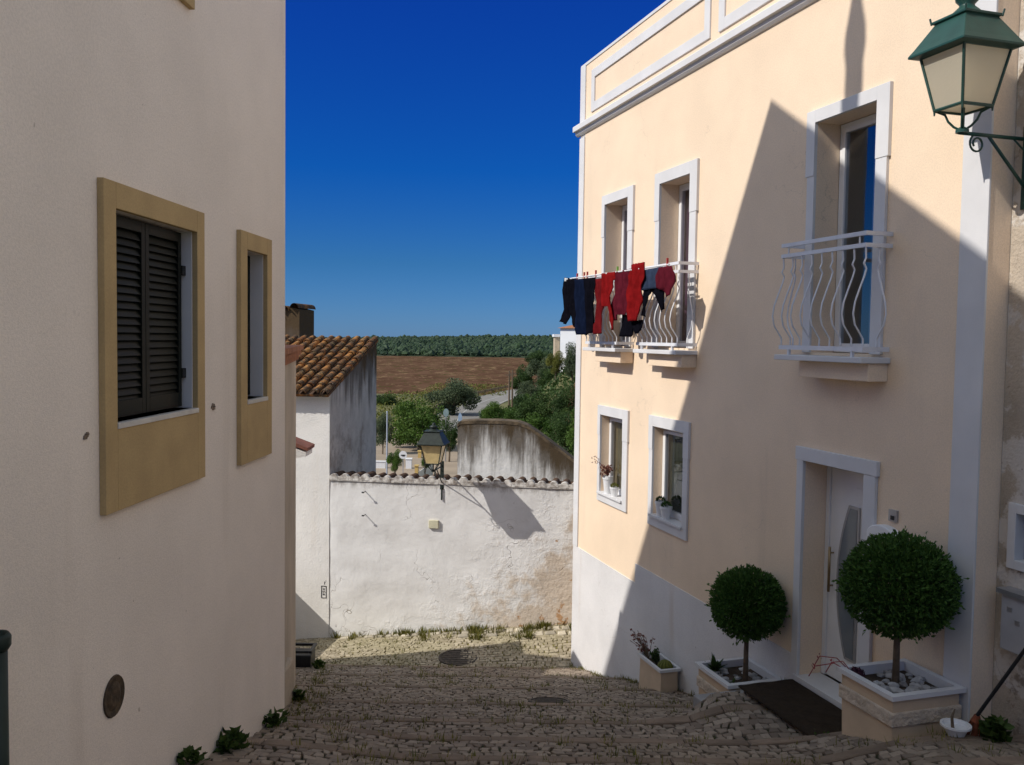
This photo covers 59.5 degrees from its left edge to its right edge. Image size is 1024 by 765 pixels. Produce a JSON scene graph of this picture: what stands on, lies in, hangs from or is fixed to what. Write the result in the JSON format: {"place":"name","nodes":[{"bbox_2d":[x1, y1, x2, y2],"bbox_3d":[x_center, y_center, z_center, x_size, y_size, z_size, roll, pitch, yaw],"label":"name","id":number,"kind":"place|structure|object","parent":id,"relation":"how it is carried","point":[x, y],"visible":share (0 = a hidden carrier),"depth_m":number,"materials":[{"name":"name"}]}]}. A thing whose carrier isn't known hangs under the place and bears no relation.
{"place":"outdoors","nodes":[
{"label":"outdoors","id":0,"kind":"place"},
{"bbox_2d":[296,624,574,668],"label":"cross street","id":1,"kind":"structure","parent":0,"point":[554,650],"depth_m":15.39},
{"bbox_2d":[330,618,571,640],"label":"grass","id":2,"kind":"structure","parent":1,"relation":"on","point":[476,631],"depth_m":16.05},
{"bbox_2d":[340,625,570,638],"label":"kerb stones","id":3,"kind":"object","parent":1,"relation":"on","point":[464,634],"visible":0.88,"depth_m":15.95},
{"bbox_2d":[439,649,477,665],"bbox_3d":[-0.902,4.624,15.030,0.660,0.073,0.660,1,3,0],"label":"drain cover","id":4,"kind":"object","parent":1,"relation":"on","point":[454,657],"visible":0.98,"depth_m":14.97,"materials":[{"name":"metal"}]},
{"bbox_2d":[247,626,1019,764],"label":"joint weeds","id":5,"kind":"object","parent":1,"relation":"on","point":[314,678],"visible":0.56,"depth_m":9.03,"materials":[{"name":"green plant"}]},
{"bbox_2d":[295,665,603,676],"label":"cobbled lane","id":6,"kind":"structure","parent":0,"point":[456,671],"depth_m":13.81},
{"bbox_2d":[295,643,316,667],"bbox_3d":[-3.332,4.403,14.165,0.420,0.460,0.390,1,3,0],"label":"bin","id":7,"kind":"object","parent":6,"relation":"on","point":[305,657],"visible":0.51,"depth_m":14.00,"materials":[{"name":"black plastic"}]},
{"bbox_2d":[311,658,325,668],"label":"weed clump","id":8,"kind":"object","parent":6,"relation":"on","point":[318,663],"visible":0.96,"depth_m":13.92,"materials":[{"name":"green plant"}]},
{"bbox_2d":[295,674,638,688],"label":"cobbled lane","id":9,"kind":"structure","parent":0,"point":[509,682],"depth_m":12.23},
{"bbox_2d":[637,651,680,691],"bbox_3d":[1.855,3.868,11.385,0.290,0.690,0.660,0,3,-17],"label":"planter","id":10,"kind":"object","parent":9,"relation":"on","point":[652,675],"visible":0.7,"depth_m":11.21,"materials":[{"name":"stone"}]},
{"bbox_2d":[630,628,654,658],"bbox_3d":[1.677,3.404,11.655,0.323,0.351,0.244,2,3,29],"label":"flowering plant","id":11,"kind":"object","parent":10,"relation":"on","point":[644,649],"visible":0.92,"depth_m":11.63,"materials":[{"name":"brown plant"}]},
{"bbox_2d":[650,646,659,664],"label":"green plant","id":12,"kind":"object","parent":10,"relation":"on","point":[655,654],"visible":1,"depth_m":11.40,"materials":[{"name":"green plant"}]},
{"bbox_2d":[657,659,672,668],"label":"cactus","id":13,"kind":"object","parent":10,"relation":"on","point":[664,664],"visible":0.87,"depth_m":11.13,"materials":[{"name":"green plant"}]},
{"bbox_2d":[376,354,574,476],"bbox_3d":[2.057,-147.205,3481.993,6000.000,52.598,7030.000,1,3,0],"label":"terrain","id":14,"kind":"structure","parent":0,"point":[396,374],"depth_m":220.60,"materials":[{"name":"red soil"}]},
{"bbox_2d":[0,0,284,764],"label":"pale house","id":15,"kind":"structure","parent":14,"relation":"on","point":[142,382],"depth_m":4.97,"materials":[{"name":"paint"}]},
{"bbox_2d":[0,630,11,764],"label":"post","id":16,"kind":"object","parent":15,"relation":"attached to","point":[5,640],"visible":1,"depth_m":3.56,"materials":[{"name":"metal"}]},
{"bbox_2d":[97,177,204,515],"bbox_3d":[-2.085,-0.205,5.116,0.181,1.689,1.277,1,3,3],"label":"window","id":17,"kind":"structure","parent":15,"relation":"in","point":[151,278],"depth_m":5.06,"materials":[{"name":"paint"}]},
{"bbox_2d":[179,0,194,9],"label":"window","id":18,"kind":"structure","parent":15,"relation":"in","point":[190,4],"depth_m":5.45,"materials":[{"name":"stone"}]},
{"bbox_2d":[236,230,271,465],"bbox_3d":[-2.034,-0.263,6.760,0.241,1.688,0.693,1,3,3],"label":"window","id":19,"kind":"structure","parent":15,"relation":"in","point":[254,272],"depth_m":6.93,"materials":[{"name":"paint"}]},
{"bbox_2d":[285,345,303,686],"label":"house","id":20,"kind":"structure","parent":14,"relation":"on","point":[292,353],"depth_m":10.04,"materials":[{"name":"paint"}]},
{"bbox_2d":[285,303,315,337],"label":"chimney","id":21,"kind":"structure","parent":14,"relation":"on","point":[299,320],"depth_m":21.94,"materials":[{"name":"concrete"}]},
{"bbox_2d":[296,437,314,457],"bbox_3d":[-5.273,3.772,12.417,4.760,7.080,2.380,1,3,0],"label":"lean to","id":22,"kind":"object","parent":14,"relation":"on","point":[304,448],"visible":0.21,"depth_m":12.58,"materials":[{"name":"red tile"}]},
{"bbox_2d":[285,335,378,638],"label":"tiled house","id":23,"kind":"structure","parent":14,"relation":"on","point":[336,400],"depth_m":16.70,"materials":[{"name":"paint"}]},
{"bbox_2d":[376,461,385,467],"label":"wall","id":24,"kind":"structure","parent":14,"relation":"on","point":[380,464],"depth_m":66.39,"materials":[{"name":"white paint"}]},
{"bbox_2d":[376,412,393,453],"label":"tree","id":25,"kind":"object","parent":14,"relation":"on","point":[380,430],"visible":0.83,"depth_m":74.08,"materials":[{"name":"green plant"}]},
{"bbox_2d":[386,411,387,474],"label":"flag pole","id":26,"kind":"object","parent":14,"relation":"on","point":[387,442],"visible":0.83,"depth_m":62.25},
{"bbox_2d":[376,393,398,404],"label":"bush","id":27,"kind":"object","parent":14,"relation":"on","point":[384,399],"visible":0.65,"depth_m":127.64,"materials":[{"name":"green plant"}]},
{"bbox_2d":[386,449,402,472],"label":"bush","id":28,"kind":"object","parent":14,"relation":"on","point":[396,460],"visible":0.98,"depth_m":61.10,"materials":[{"name":"green plant"}]},
{"bbox_2d":[388,398,449,449],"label":"round tree","id":29,"kind":"object","parent":14,"relation":"on","point":[410,427],"visible":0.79,"depth_m":77.17,"materials":[{"name":"green plant"}]},
{"bbox_2d":[419,465,432,475],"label":"wall","id":30,"kind":"structure","parent":14,"relation":"on","point":[427,470],"depth_m":61.30,"materials":[{"name":"white paint"}]},
{"bbox_2d":[316,334,559,356],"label":"wood","id":31,"kind":"object","parent":14,"relation":"on","point":[490,345],"visible":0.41,"depth_m":537.17,"materials":[{"name":"green plant"}]},
{"bbox_2d":[376,383,506,442],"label":"verge grass","id":32,"kind":"structure","parent":14,"relation":"on","point":[483,386],"depth_m":145.71,"materials":[{"name":"green plant"}]},
{"bbox_2d":[438,418,458,461],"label":"tree","id":33,"kind":"object","parent":14,"relation":"on","point":[452,435],"visible":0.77,"depth_m":70.07,"materials":[{"name":"green plant"}]},
{"bbox_2d":[329,470,573,636],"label":"garden wall","id":34,"kind":"structure","parent":14,"relation":"on","point":[414,551],"depth_m":16.27,"materials":[{"name":"paint"}]},
{"bbox_2d":[416,422,449,499],"bbox_3d":[-1.327,1.413,15.720,0.482,1.471,0.961,1,3,8],"label":"street lamp","id":35,"kind":"object","parent":34,"relation":"attached to","point":[433,442],"visible":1,"depth_m":15.33,"materials":[{"name":"black metal"}]},
{"bbox_2d":[423,377,481,414],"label":"olive tree","id":36,"kind":"object","parent":14,"relation":"on","point":[460,395],"visible":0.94,"depth_m":110.81,"materials":[{"name":"green plant"}]},
{"bbox_2d":[430,382,534,410],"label":"guard rail","id":37,"kind":"object","parent":14,"relation":"on","point":[491,389],"visible":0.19,"depth_m":156.11,"materials":[{"name":"grey metal"}]},
{"bbox_2d":[480,401,511,418],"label":"bush","id":38,"kind":"object","parent":14,"relation":"on","point":[494,411],"visible":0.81,"depth_m":83.75,"materials":[{"name":"green plant"}]},
{"bbox_2d":[502,407,517,419],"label":"bush","id":39,"kind":"object","parent":14,"relation":"on","point":[507,416],"visible":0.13,"depth_m":79.94,"materials":[{"name":"green plant"}]},
{"bbox_2d":[457,418,573,481],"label":"ruin wall","id":40,"kind":"structure","parent":14,"relation":"on","point":[505,448],"depth_m":17.60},
{"bbox_2d":[510,364,535,391],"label":"slope tree","id":41,"kind":"object","parent":14,"relation":"on","point":[522,376],"visible":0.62,"depth_m":123.44,"materials":[{"name":"green plant"}]},
{"bbox_2d":[515,380,540,401],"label":"bush","id":42,"kind":"object","parent":14,"relation":"on","point":[530,389],"visible":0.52,"depth_m":99.62,"materials":[{"name":"green plant"}]},
{"bbox_2d":[513,389,555,425],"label":"slope tree","id":43,"kind":"object","parent":14,"relation":"on","point":[525,405],"visible":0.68,"depth_m":73.32,"materials":[{"name":"green plant"}]},
{"bbox_2d":[524,350,548,381],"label":"slope tree","id":44,"kind":"object","parent":14,"relation":"on","point":[539,355],"visible":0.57,"depth_m":127.60,"materials":[{"name":"green plant"}]},
{"bbox_2d":[499,365,575,455],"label":"slope scrub","id":45,"kind":"object","parent":14,"relation":"on","point":[557,381],"visible":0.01,"depth_m":89.72,"materials":[{"name":"green plant"}]},
{"bbox_2d":[526,356,551,384],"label":"olive tree","id":46,"kind":"object","parent":14,"relation":"on","point":[535,368],"visible":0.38,"depth_m":110.86,"materials":[{"name":"green plant"}]},
{"bbox_2d":[517,412,561,437],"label":"slope tree","id":47,"kind":"object","parent":14,"relation":"on","point":[541,423],"visible":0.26,"depth_m":62.08,"materials":[{"name":"green plant"}]},
{"bbox_2d":[536,368,554,386],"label":"slope tree","id":48,"kind":"object","parent":14,"relation":"on","point":[546,372],"visible":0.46,"depth_m":103.53,"materials":[{"name":"green plant"}]},
{"bbox_2d":[545,350,564,381],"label":"slope tree","id":49,"kind":"object","parent":14,"relation":"on","point":[556,361],"visible":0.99,"depth_m":96.63,"materials":[{"name":"green plant"}]},
{"bbox_2d":[547,411,572,450],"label":"slope tree","id":50,"kind":"object","parent":14,"relation":"on","point":[559,433],"visible":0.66,"depth_m":53.74,"materials":[{"name":"green plant"}]},
{"bbox_2d":[549,383,574,422],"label":"slope tree","id":51,"kind":"object","parent":14,"relation":"on","point":[561,401],"visible":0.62,"depth_m":67.76,"materials":[{"name":"green plant"}]},
{"bbox_2d":[552,325,575,370],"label":"hill house","id":52,"kind":"structure","parent":14,"relation":"on","point":[567,334],"depth_m":99.71,"materials":[{"name":"white paint"}]},
{"bbox_2d":[562,342,575,386],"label":"olive tree","id":53,"kind":"object","parent":14,"relation":"on","point":[569,361],"visible":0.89,"depth_m":79.59,"materials":[{"name":"green plant"}]},
{"bbox_2d":[565,409,574,451],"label":"slope tree","id":54,"kind":"object","parent":14,"relation":"on","point":[570,439],"visible":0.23,"depth_m":49.94,"materials":[{"name":"green plant"}]},
{"bbox_2d":[571,0,1020,734],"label":"cream house","id":55,"kind":"structure","parent":14,"relation":"on","point":[795,386],"depth_m":9.09,"materials":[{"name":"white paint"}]},
{"bbox_2d":[591,456,612,493],"bbox_3d":[1.349,1.384,13.454,0.401,0.542,0.276,2,3,27],"label":"flower pot","id":56,"kind":"object","parent":55,"relation":"on","point":[607,478],"visible":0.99,"depth_m":13.37,"materials":[{"name":"ceramic"}]},
{"bbox_2d":[596,405,629,512],"bbox_3d":[1.568,1.090,13.189,0.287,1.450,1.100,0,3,-17],"label":"window","id":57,"kind":"structure","parent":55,"relation":"in","point":[619,423],"depth_m":13.39,"materials":[{"name":"white paint"}]},
{"bbox_2d":[610,483,618,496],"bbox_3d":[1.504,1.568,13.153,0.140,0.210,0.140,0,3,-17],"label":"flower pot","id":58,"kind":"object","parent":55,"relation":"on","point":[614,488],"visible":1,"depth_m":13.12,"materials":[{"name":"ceramic"}]},
{"bbox_2d":[565,264,669,280],"bbox_3d":[1.403,-1.488,12.150,0.229,0.051,3.380,0,3,-17],"label":"drying pole","id":59,"kind":"object","parent":55,"relation":"attached to","point":[616,271],"visible":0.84,"depth_m":11.93,"materials":[{"name":"metal"}]},
{"bbox_2d":[559,278,575,326],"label":"trousers","id":60,"kind":"object","parent":59,"relation":"hanging from","point":[568,288],"visible":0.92,"depth_m":13.58,"materials":[{"name":"black fabric"}]},
{"bbox_2d":[574,279,585,334],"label":"trousers","id":61,"kind":"object","parent":59,"relation":"hanging from","point":[580,317],"visible":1,"depth_m":13.14,"materials":[{"name":"blue fabric"}]},
{"bbox_2d":[583,277,595,334],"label":"trousers","id":62,"kind":"object","parent":59,"relation":"hanging from","point":[589,285],"visible":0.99,"depth_m":12.80,"materials":[{"name":"black fabric"}]},
{"bbox_2d":[593,278,603,333],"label":"trousers","id":63,"kind":"object","parent":59,"relation":"hanging from","point":[597,326],"visible":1,"depth_m":12.54,"materials":[{"name":"red fabric"}]},
{"bbox_2d":[601,272,615,329],"bbox_3d":[1.310,-1.101,12.173,0.100,0.782,0.477,0,3,-18],"label":"shirt","id":64,"kind":"object","parent":59,"relation":"hanging from","point":[607,279],"visible":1,"depth_m":12.11,"materials":[{"name":"red fabric"}]},
{"bbox_2d":[611,269,629,320],"bbox_3d":[1.437,-1.147,11.795,0.082,0.665,0.590,0,3,-18],"label":"shirt","id":65,"kind":"object","parent":59,"relation":"hanging from","point":[619,304],"visible":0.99,"depth_m":11.82,"materials":[{"name":"red fabric"}]},
{"bbox_2d":[626,262,644,320],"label":"trousers","id":66,"kind":"object","parent":59,"relation":"hanging from","point":[634,295],"visible":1,"depth_m":11.32,"materials":[{"name":"red fabric"}]},
{"bbox_2d":[641,267,658,289],"bbox_3d":[1.712,-1.266,10.949,0.065,0.262,0.525,0,3,-18],"label":"shirt","id":67,"kind":"object","parent":59,"relation":"hanging from","point":[649,282],"visible":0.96,"depth_m":10.97,"materials":[{"name":"fabric"}]},
{"bbox_2d":[655,266,675,296],"bbox_3d":[1.809,-1.189,10.599,0.082,0.366,0.462,0,3,-18],"label":"shirt","id":68,"kind":"object","parent":59,"relation":"hanging from","point":[665,277],"visible":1,"depth_m":10.53,"materials":[{"name":"red fabric"}]},
{"bbox_2d":[600,185,634,346],"bbox_3d":[1.685,-1.650,13.055,0.393,2.240,1.120,0,3,-17],"label":"window","id":69,"kind":"structure","parent":55,"relation":"in","point":[628,211],"depth_m":13.23,"materials":[{"name":"white paint"}]},
{"bbox_2d":[619,315,632,336],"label":"shorts","id":70,"kind":"object","parent":55,"relation":"hanging from","point":[626,330],"visible":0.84,"depth_m":11.70,"materials":[{"name":"black fabric"}]},
{"bbox_2d":[632,320,642,333],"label":"shorts","id":71,"kind":"object","parent":55,"relation":"hanging from","point":[637,326],"visible":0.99,"depth_m":11.46,"materials":[{"name":"black fabric"}]},
{"bbox_2d":[641,288,664,316],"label":"trousers","id":72,"kind":"object","parent":55,"relation":"hanging from","point":[659,294],"visible":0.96,"depth_m":10.89,"materials":[{"name":"black fabric"}]},
{"bbox_2d":[655,495,665,516],"bbox_3d":[1.947,1.613,11.742,0.149,0.273,0.151,0,3,-17],"label":"flower pot","id":73,"kind":"object","parent":55,"relation":"on","point":[658,501],"visible":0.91,"depth_m":11.71,"materials":[{"name":"ceramic"}]},
{"bbox_2d":[660,501,672,518],"bbox_3d":[1.990,1.640,11.568,0.160,0.237,0.162,0,3,-17],"label":"flower pot","id":74,"kind":"object","parent":55,"relation":"on","point":[666,509],"visible":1,"depth_m":11.52,"materials":[{"name":"ceramic"}]},
{"bbox_2d":[647,415,690,540],"bbox_3d":[2.088,1.187,11.495,0.287,1.460,1.110,0,3,-17],"label":"window","id":75,"kind":"structure","parent":55,"relation":"in","point":[676,433],"depth_m":11.66,"materials":[{"name":"white paint"}]},
{"bbox_2d":[652,158,699,348],"bbox_3d":[2.213,-1.572,11.336,0.393,2.270,1.140,0,3,-17],"label":"window","id":76,"kind":"structure","parent":55,"relation":"in","point":[688,192],"depth_m":11.66,"materials":[{"name":"white paint"}]},
{"bbox_2d":[790,446,879,709],"bbox_3d":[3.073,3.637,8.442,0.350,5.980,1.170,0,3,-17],"label":"door","id":77,"kind":"structure","parent":55,"relation":"in","point":[852,482],"depth_m":8.60,"materials":[{"name":"white paint"}]},
{"bbox_2d":[802,81,893,354],"bbox_3d":[3.180,-1.416,8.190,0.393,2.300,1.150,0,3,-17],"label":"window","id":78,"kind":"structure","parent":55,"relation":"in","point":[882,94],"depth_m":8.29,"materials":[{"name":"white paint"}]},
{"bbox_2d":[867,524,897,560],"bbox_3d":[3.151,1.412,7.596,0.090,0.410,0.340,0,3,-17],"label":"letter box","id":79,"kind":"object","parent":55,"relation":"attached to","point":[879,528],"visible":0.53,"depth_m":7.58,"materials":[{"name":"white paint"}]},
{"bbox_2d":[991,0,1023,734],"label":"old house","id":80,"kind":"structure","parent":14,"relation":"on","point":[1008,700],"depth_m":6.60,"materials":[{"name":"beige paint"}]},
{"bbox_2d":[908,0,1023,209],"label":"street lamp","id":81,"kind":"object","parent":80,"relation":"attached to","point":[962,53],"visible":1,"depth_m":6.17,"materials":[{"name":"green metal"}]},
{"bbox_2d":[1006,502,1023,571],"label":"window","id":82,"kind":"structure","parent":80,"relation":"in","point":[1015,533],"depth_m":6.59,"materials":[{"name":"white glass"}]},
{"bbox_2d":[285,0,665,337],"label":"sky","id":83,"kind":"structure","parent":0,"point":[432,147],"materials":[{"name":"blue"}]},
{"bbox_2d":[439,389,517,433],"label":"road","id":84,"kind":"structure","parent":0,"point":[474,413],"depth_m":124.24,"materials":[{"name":"asphalt"}]},
{"bbox_2d":[295,686,692,705],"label":"cobbled lane","id":85,"kind":"structure","parent":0,"point":[461,694],"depth_m":10.66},
{"bbox_2d":[528,697,569,702],"bbox_3d":[0.425,3.660,10.255,0.480,0.156,0.486,1,3,0],"label":"drain cover","id":86,"kind":"object","parent":85,"relation":"on","point":[546,699],"visible":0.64,"depth_m":10.27,"materials":[{"name":"metal"}]},
{"bbox_2d":[285,689,760,722],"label":"cobbled lane","id":87,"kind":"structure","parent":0,"point":[407,710],"depth_m":9.09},
{"bbox_2d":[285,657,293,706],"bbox_3d":[-2.511,3.976,9.412,0.330,2.050,0.599,1,3,0],"label":"corner stone","id":88,"kind":"object","parent":87,"relation":"on","point":[289,678],"visible":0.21,"depth_m":9.44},
{"bbox_2d":[693,689,743,707],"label":"stone block","id":89,"kind":"structure","parent":87,"relation":"on","point":[697,698],"depth_m":8.69,"materials":[{"name":"concrete"}]},
{"bbox_2d":[694,657,783,693],"bbox_3d":[2.330,3.399,9.275,0.640,0.850,0.680,0,3,-17],"label":"planter","id":90,"kind":"object","parent":87,"relation":"on","point":[709,680],"visible":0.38,"depth_m":9.30,"materials":[{"name":"stone"}]},
{"bbox_2d":[702,654,727,670],"bbox_3d":[2.139,2.945,9.434,0.306,0.176,0.288,-1,4,-38],"label":"aloe plant","id":91,"kind":"object","parent":90,"relation":"on","point":[716,666],"visible":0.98,"depth_m":9.41,"materials":[{"name":"green plant"}]},
{"bbox_2d":[713,666,768,682],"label":"pebbles","id":92,"kind":"object","parent":90,"relation":"on","point":[721,672],"visible":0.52,"depth_m":9.28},
{"bbox_2d":[704,564,790,681],"bbox_3d":[2.381,2.486,9.109,0.849,1.293,0.844,0,3,-17],"label":"topiary","id":93,"kind":"object","parent":90,"relation":"on","point":[733,610],"visible":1,"depth_m":8.91,"materials":[{"name":"green plant"}]},
{"bbox_2d":[287,710,806,742],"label":"cobbled lane","id":94,"kind":"structure","parent":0,"point":[746,725],"depth_m":7.94,"materials":[{"name":"stone"}]},
{"bbox_2d":[738,679,841,735],"bbox_3d":[2.655,2.953,8.078,0.602,0.028,1.312,0,3,-17],"label":"doormat","id":95,"kind":"object","parent":94,"relation":"on","point":[802,708],"visible":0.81,"depth_m":8.15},
{"bbox_2d":[249,726,882,761],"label":"cobbled lane","id":96,"kind":"structure","parent":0,"point":[816,748],"depth_m":6.97,"materials":[{"name":"stone"}]},
{"bbox_2d":[836,658,966,741],"bbox_3d":[3.005,2.742,6.990,0.670,0.910,0.650,0,3,-17],"label":"planter","id":97,"kind":"object","parent":96,"relation":"on","point":[871,710],"visible":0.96,"depth_m":6.77,"materials":[{"name":"stone"}]},
{"bbox_2d":[808,653,849,675],"bbox_3d":[2.575,2.294,7.222,0.347,0.193,0.080,2,3,25],"label":"flower stalk","id":98,"kind":"object","parent":97,"relation":"on","point":[833,662],"visible":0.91,"depth_m":7.21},
{"bbox_2d":[851,666,864,676],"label":"succulent","id":99,"kind":"object","parent":97,"relation":"on","point":[859,671],"visible":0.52,"depth_m":7.09,"materials":[{"name":"purple plant"}]},
{"bbox_2d":[831,526,969,682],"bbox_3d":[3.015,1.775,6.983,0.951,1.324,0.954,0,3,-17],"label":"topiary","id":100,"kind":"object","parent":97,"relation":"on","point":[911,602],"visible":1,"depth_m":6.76,"materials":[{"name":"green plant"}]},
{"bbox_2d":[873,669,937,693],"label":"pebbles","id":101,"kind":"object","parent":97,"relation":"on","point":[917,683],"visible":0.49,"depth_m":6.96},
{"bbox_2d":[178,664,1023,764],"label":"step edges","id":102,"kind":"object","parent":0,"point":[875,749],"visible":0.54,"depth_m":7.23,"materials":[{"name":"stone"}]},
{"bbox_2d":[176,745,209,764],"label":"weed clump","id":103,"kind":"object","parent":102,"relation":"on","point":[189,752],"visible":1,"depth_m":5.52,"materials":[{"name":"green plant"}]},
{"bbox_2d":[262,707,288,727],"bbox_3d":[-1.937,2.690,7.212,0.241,0.152,0.226,4,4,44],"label":"weed clump","id":104,"kind":"object","parent":102,"relation":"on","point":[273,719],"visible":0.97,"depth_m":7.19,"materials":[{"name":"green plant"}]},
{"bbox_2d":[292,689,305,701],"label":"weed clump","id":105,"kind":"object","parent":102,"relation":"on","point":[298,693],"visible":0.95,"depth_m":9.59,"materials":[{"name":"green plant"}]},
{"bbox_2d":[940,709,971,737],"bbox_3d":[3.184,2.438,6.427,0.210,0.201,0.207,1,3,0],"label":"flower pot","id":106,"kind":"object","parent":102,"relation":"on","point":[955,727],"visible":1,"depth_m":6.42,"materials":[{"name":"white paint"}]},
{"bbox_2d":[966,648,1023,736],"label":"broom","id":107,"kind":"object","parent":102,"relation":"on","point":[974,721],"visible":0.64,"depth_m":6.35,"materials":[{"name":"black plastic"}]},
{"bbox_2d":[978,714,1014,742],"bbox_3d":[3.415,2.456,6.331,0.234,0.204,0.274,2,3,15],"label":"weed clump","id":108,"kind":"object","parent":102,"relation":"on","point":[994,728],"visible":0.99,"depth_m":6.31,"materials":[{"name":"green plant"}]},
{"bbox_2d":[204,740,1023,764],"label":"cobbled lane","id":109,"kind":"structure","parent":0,"point":[930,753],"depth_m":6.16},
{"bbox_2d":[213,725,249,754],"bbox_3d":[-1.950,2.463,6.171,0.225,0.185,0.256,2,3,21],"label":"weed clump","id":110,"kind":"object","parent":109,"relation":"on","point":[234,738],"visible":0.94,"depth_m":6.18,"materials":[{"name":"green plant"}]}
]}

